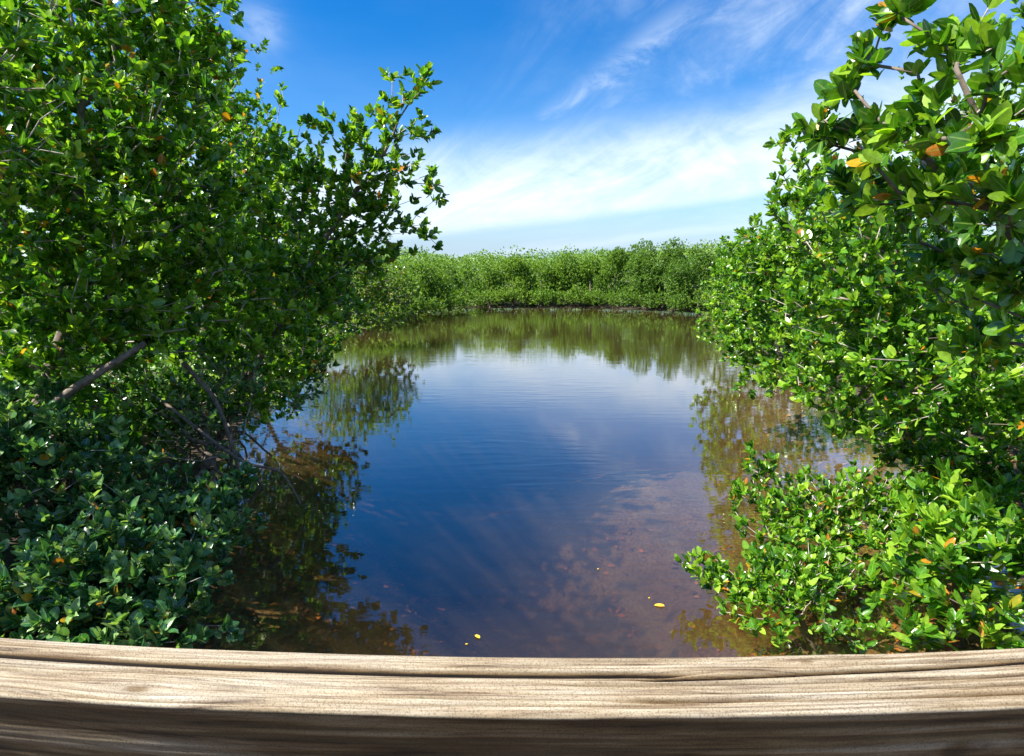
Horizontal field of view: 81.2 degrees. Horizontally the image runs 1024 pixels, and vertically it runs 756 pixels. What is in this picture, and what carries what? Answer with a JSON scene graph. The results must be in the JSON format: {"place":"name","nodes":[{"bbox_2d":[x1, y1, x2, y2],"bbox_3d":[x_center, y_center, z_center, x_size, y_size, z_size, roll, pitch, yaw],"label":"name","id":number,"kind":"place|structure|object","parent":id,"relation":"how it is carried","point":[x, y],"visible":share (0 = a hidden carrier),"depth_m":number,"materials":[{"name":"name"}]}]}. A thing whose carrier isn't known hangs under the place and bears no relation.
{"place":"outdoors","nodes":[
{"label":"outdoors","id":0,"kind":"place"},
{"bbox_2d":[0,274,1023,657],"bbox_3d":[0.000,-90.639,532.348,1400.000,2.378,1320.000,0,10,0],"label":"water","id":1,"kind":"structure","parent":0,"point":[504,498],"depth_m":7.68,"materials":[{"name":"blue liquid"}]},
{"bbox_2d":[0,0,120,318],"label":"mangrove tree","id":2,"kind":"object","parent":1,"relation":"on","point":[25,36],"visible":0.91,"depth_m":4.16,"materials":[{"name":"green plant"}]},
{"bbox_2d":[0,489,244,648],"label":"mangrove bush","id":3,"kind":"object","parent":1,"relation":"on","point":[63,594],"visible":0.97,"depth_m":3.90,"materials":[{"name":"green plant"}]},
{"bbox_2d":[0,449,268,596],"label":"mangrove bush","id":4,"kind":"object","parent":1,"relation":"on","point":[165,500],"visible":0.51,"depth_m":4.96,"materials":[{"name":"green plant"}]},
{"bbox_2d":[0,0,311,349],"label":"mangrove tree","id":5,"kind":"object","parent":1,"relation":"on","point":[190,11],"visible":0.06,"depth_m":11.85,"materials":[{"name":"green plant"}]},
{"bbox_2d":[0,0,317,504],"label":"mangrove tree","id":6,"kind":"object","parent":1,"relation":"on","point":[166,75],"visible":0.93,"depth_m":5.43,"materials":[{"name":"green plant"}]},
{"bbox_2d":[1,326,329,520],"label":"mangrove bush","id":7,"kind":"object","parent":1,"relation":"on","point":[200,418],"visible":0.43,"depth_m":6.69,"materials":[{"name":"green plant"}]},
{"bbox_2d":[46,4,352,438],"bbox_3d":[-4.246,-2.014,8.330,3.254,6.090,4.595,-9,14,-43],"label":"mangrove tree","id":8,"kind":"object","parent":1,"relation":"on","point":[289,366],"visible":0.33,"depth_m":7.78,"materials":[{"name":"green plant"}]},
{"bbox_2d":[186,213,362,386],"bbox_3d":[-4.683,-1.241,11.317,3.844,3.914,3.949,0,10,0],"label":"mangrove tree","id":9,"kind":"object","parent":1,"relation":"on","point":[330,341],"visible":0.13,"depth_m":11.06,"materials":[{"name":"green plant"}]},
{"bbox_2d":[161,61,449,483],"bbox_3d":[-2.466,-1.046,7.279,3.379,5.132,1.712,-2,10,-12],"label":"mangrove tree","id":10,"kind":"object","parent":1,"relation":"on","point":[312,171],"visible":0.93,"depth_m":6.92,"materials":[{"name":"green plant"}]},
{"bbox_2d":[280,239,422,342],"bbox_3d":[-5.437,-2.774,19.139,4.655,3.876,5.386,0,10,0],"label":"mangrove tree","id":11,"kind":"object","parent":1,"relation":"on","point":[372,287],"visible":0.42,"depth_m":19.60,"materials":[{"name":"green plant"}]},
{"bbox_2d":[336,266,400,326],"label":"mangrove tree","id":12,"kind":"object","parent":1,"relation":"on","point":[383,290],"visible":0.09,"depth_m":26.62,"materials":[{"name":"green plant"}]},
{"bbox_2d":[361,263,421,320],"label":"mangrove tree","id":13,"kind":"object","parent":1,"relation":"on","point":[408,276],"visible":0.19,"depth_m":30.88,"materials":[{"name":"green plant"}]},
{"bbox_2d":[389,259,452,315],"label":"mangrove tree","id":14,"kind":"object","parent":1,"relation":"on","point":[434,292],"visible":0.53,"depth_m":33.60,"materials":[{"name":"green plant"}]},
{"bbox_2d":[87,238,789,302],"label":"forest","id":15,"kind":"object","parent":1,"relation":"on","point":[475,261],"visible":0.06,"depth_m":46.33,"materials":[{"name":"green plant"}]},
{"bbox_2d":[417,259,472,311],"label":"mangrove tree","id":16,"kind":"object","parent":1,"relation":"on","point":[455,282],"visible":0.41,"depth_m":36.49,"materials":[{"name":"green plant"}]},
{"bbox_2d":[452,261,488,308],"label":"mangrove tree","id":17,"kind":"object","parent":1,"relation":"on","point":[464,274],"visible":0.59,"depth_m":39.44,"materials":[{"name":"green plant"}]},
{"bbox_2d":[468,261,512,306],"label":"mangrove tree","id":18,"kind":"object","parent":1,"relation":"on","point":[488,267],"visible":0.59,"depth_m":42.33,"materials":[{"name":"green plant"}]},
{"bbox_2d":[480,254,542,306],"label":"mangrove tree","id":19,"kind":"object","parent":1,"relation":"on","point":[511,270],"visible":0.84,"depth_m":42.69,"materials":[{"name":"green plant"}]},
{"bbox_2d":[0,638,1023,755],"bbox_3d":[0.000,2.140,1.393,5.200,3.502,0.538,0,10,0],"label":"handrail","id":20,"kind":"object","parent":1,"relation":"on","point":[68,699],"visible":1,"depth_m":0.87,"materials":[{"name":"brown wood"}]},
{"bbox_2d":[0,206,1023,490],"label":"undergrowth","id":21,"kind":"object","parent":1,"relation":"on","point":[108,410],"depth_m":6.77,"materials":[{"name":"green plant"}]},
{"bbox_2d":[2,408,1023,657],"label":"leaf litter","id":22,"kind":"object","parent":1,"relation":"on","point":[290,646],"visible":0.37,"depth_m":5.84,"materials":[{"name":"plant"}]},
{"bbox_2d":[512,257,567,305],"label":"mangrove tree","id":23,"kind":"object","parent":1,"relation":"on","point":[551,269],"visible":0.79,"depth_m":42.80,"materials":[{"name":"green plant"}]},
{"bbox_2d":[609,238,679,308],"bbox_3d":[8.937,-6.956,40.098,4.778,4.863,4.050,0,10,0],"label":"mangrove tree","id":24,"kind":"object","parent":1,"relation":"on","point":[642,267],"visible":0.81,"depth_m":39.38,"materials":[{"name":"green plant"}]},
{"bbox_2d":[639,237,706,310],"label":"mangrove tree","id":25,"kind":"object","parent":1,"relation":"on","point":[670,253],"visible":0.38,"depth_m":37.78,"materials":[{"name":"green plant"}]},
{"bbox_2d":[661,244,722,313],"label":"mangrove tree","id":26,"kind":"object","parent":1,"relation":"on","point":[682,275],"visible":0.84,"depth_m":35.46,"materials":[{"name":"green plant"}]},
{"bbox_2d":[693,221,825,363],"bbox_3d":[6.867,-2.220,15.589,4.734,3.900,3.892,0,10,0],"label":"mangrove tree","id":27,"kind":"object","parent":1,"relation":"on","point":[718,310],"visible":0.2,"depth_m":14.86,"materials":[{"name":"green plant"}]},
{"bbox_2d":[674,530,893,654],"bbox_3d":[1.875,1.607,4.204,1.342,0.918,0.912,0,10,0],"label":"mangrove shrub","id":28,"kind":"object","parent":1,"relation":"on","point":[791,600],"visible":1,"depth_m":4.21,"materials":[{"name":"green plant"}]},
{"bbox_2d":[709,139,958,438],"bbox_3d":[5.072,-1.374,9.128,3.820,4.605,2.790,-6,12,-31],"label":"mangrove tree","id":29,"kind":"object","parent":1,"relation":"on","point":[766,257],"visible":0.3,"depth_m":8.84,"materials":[{"name":"green plant"}]},
{"bbox_2d":[728,440,949,619],"bbox_3d":[2.721,1.463,4.986,1.850,1.749,1.284,0,10,0],"label":"mangrove shrub","id":30,"kind":"object","parent":1,"relation":"on","point":[785,530],"visible":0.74,"depth_m":4.90,"materials":[{"name":"green plant"}]},
{"bbox_2d":[751,121,1023,513],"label":"mangrove tree","id":31,"kind":"object","parent":1,"relation":"on","point":[1000,424],"visible":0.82,"depth_m":4.81,"materials":[{"name":"green plant"}]},
{"bbox_2d":[765,0,1023,430],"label":"mangrove tree","id":32,"kind":"object","parent":1,"relation":"on","point":[965,110],"visible":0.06,"depth_m":7.35,"materials":[{"name":"green plant"}]},
{"bbox_2d":[785,0,1023,369],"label":"mangrove tree","id":33,"kind":"object","parent":1,"relation":"on","point":[937,186],"visible":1,"depth_m":2.64,"materials":[{"name":"green plant"}]},
{"bbox_2d":[859,457,1023,651],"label":"mangrove shrub","id":34,"kind":"object","parent":1,"relation":"on","point":[962,523],"visible":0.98,"depth_m":3.92,"materials":[{"name":"green plant"}]},
{"bbox_2d":[939,594,1023,633],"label":"dead branch","id":35,"kind":"object","parent":34,"relation":"on","point":[991,618],"visible":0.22,"depth_m":3.88,"materials":[{"name":"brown wood"}]},
{"bbox_2d":[872,428,1023,545],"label":"mangrove shrub","id":36,"kind":"object","parent":1,"relation":"on","point":[910,454],"visible":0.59,"depth_m":5.17,"materials":[{"name":"green plant"}]},
{"bbox_2d":[0,0,1023,273],"label":"sky","id":37,"kind":"structure","parent":0,"point":[581,124],"materials":[{"name":"blue"}]},
{"bbox_2d":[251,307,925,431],"bbox_3d":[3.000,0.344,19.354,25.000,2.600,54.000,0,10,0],"label":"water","id":38,"kind":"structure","parent":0,"point":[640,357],"depth_m":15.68,"materials":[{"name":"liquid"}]},
{"bbox_2d":[0,371,164,548],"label":"mangrove bush","id":39,"kind":"object","parent":38,"relation":"in","point":[41,451],"visible":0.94,"depth_m":4.81,"materials":[{"name":"green plant"}]},
{"bbox_2d":[538,252,594,305],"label":"mangrove tree","id":40,"kind":"object","parent":38,"relation":"in","point":[566,262],"visible":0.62,"depth_m":42.71,"materials":[{"name":"green plant"}]},
{"bbox_2d":[554,255,616,306],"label":"mangrove tree","id":41,"kind":"object","parent":38,"relation":"in","point":[583,274],"visible":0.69,"depth_m":42.26,"materials":[{"name":"green plant"}]},
{"bbox_2d":[583,246,641,306],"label":"mangrove tree","id":42,"kind":"object","parent":38,"relation":"in","point":[613,268],"visible":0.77,"depth_m":41.10,"materials":[{"name":"green plant"}]},
{"bbox_2d":[698,235,756,329],"bbox_3d":[9.194,-3.754,23.826,3.650,3.958,4.239,0,10,0],"label":"mangrove tree","id":43,"kind":"object","parent":38,"relation":"in","point":[710,279],"visible":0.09,"depth_m":23.46,"materials":[{"name":"green plant"}]},
{"bbox_2d":[794,588,822,622],"bbox_3d":[2.039,1.565,4.071,0.328,0.254,0.097,-2,10,-12],"label":"dead branch","id":44,"kind":"object","parent":38,"relation":"in","point":[807,605],"visible":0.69,"depth_m":4.06,"materials":[{"name":"grey wood"}]},
{"bbox_2d":[904,580,1019,608],"bbox_3d":[3.134,1.409,4.099,0.741,0.324,0.130,1,10,8],"label":"dead branch","id":45,"kind":"object","parent":38,"relation":"in","point":[905,588],"visible":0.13,"depth_m":4.13,"materials":[{"name":"brown wood"}]}
]}

